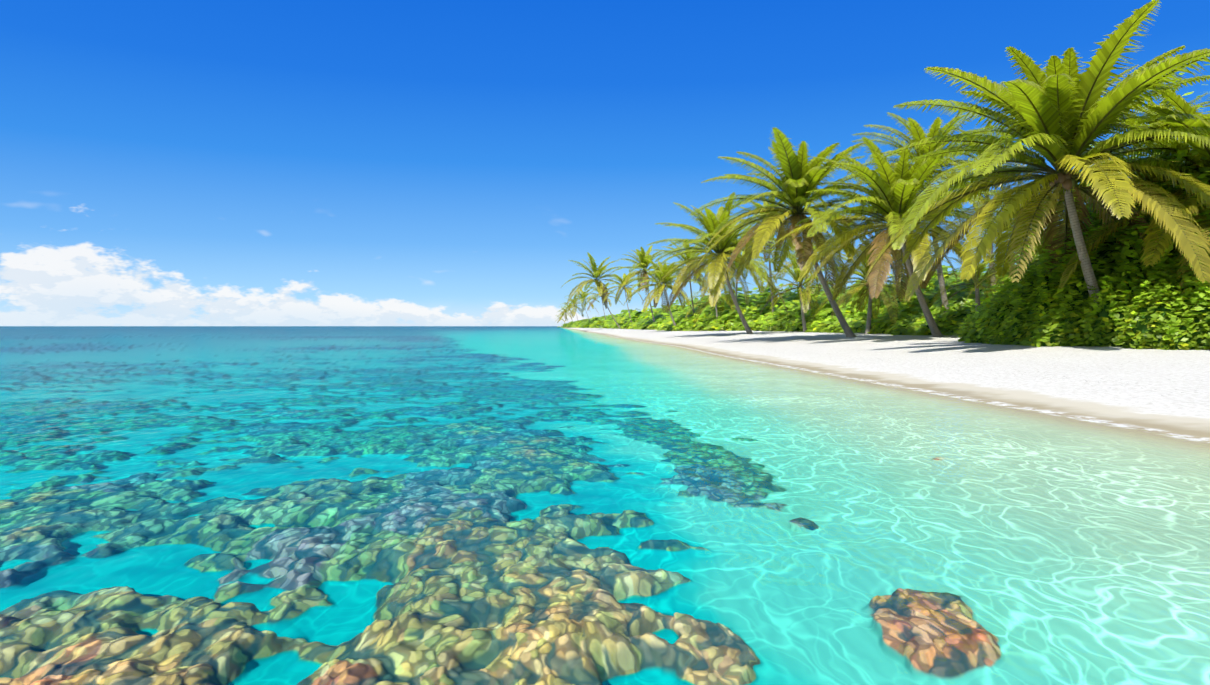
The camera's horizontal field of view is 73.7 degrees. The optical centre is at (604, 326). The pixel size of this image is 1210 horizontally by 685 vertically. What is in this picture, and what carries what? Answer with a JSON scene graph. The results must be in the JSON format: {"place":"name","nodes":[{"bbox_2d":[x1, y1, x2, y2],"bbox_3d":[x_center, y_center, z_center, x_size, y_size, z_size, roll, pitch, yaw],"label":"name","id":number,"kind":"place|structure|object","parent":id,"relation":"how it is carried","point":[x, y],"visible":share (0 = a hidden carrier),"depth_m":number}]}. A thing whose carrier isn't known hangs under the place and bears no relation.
{"place":"outdoors","nodes":[
{"label":"outdoors","id":0,"kind":"place"},
{"bbox_2d":[0,326,1209,684],"bbox_3d":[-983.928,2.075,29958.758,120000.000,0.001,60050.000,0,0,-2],"label":"sea water","id":1,"kind":"structure","parent":0,"point":[370,506],"depth_m":8.57},
{"bbox_2d":[0,0,1209,325],"label":"sky","id":2,"kind":"structure","parent":0,"point":[163,162]},
{"bbox_2d":[560,326,1209,440],"bbox_3d":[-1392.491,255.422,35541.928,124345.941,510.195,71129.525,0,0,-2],"label":"sandy beach","id":3,"kind":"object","parent":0,"point":[1162,391],"depth_m":32.56},
{"bbox_2d":[556,0,1209,336],"bbox_3d":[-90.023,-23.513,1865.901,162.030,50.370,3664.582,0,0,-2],"label":"palms","id":4,"kind":"object","parent":3,"relation":"on","point":[1064,114],"depth_m":52.04},
{"bbox_2d":[595,168,1075,289],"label":"coconuts","id":5,"kind":"object","parent":4,"relation":"attached to","point":[1068,181],"visible":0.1,"depth_m":47.42},
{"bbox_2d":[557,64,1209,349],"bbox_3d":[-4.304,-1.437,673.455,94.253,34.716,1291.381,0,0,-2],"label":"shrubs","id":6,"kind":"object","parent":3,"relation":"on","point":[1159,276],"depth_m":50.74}
]}

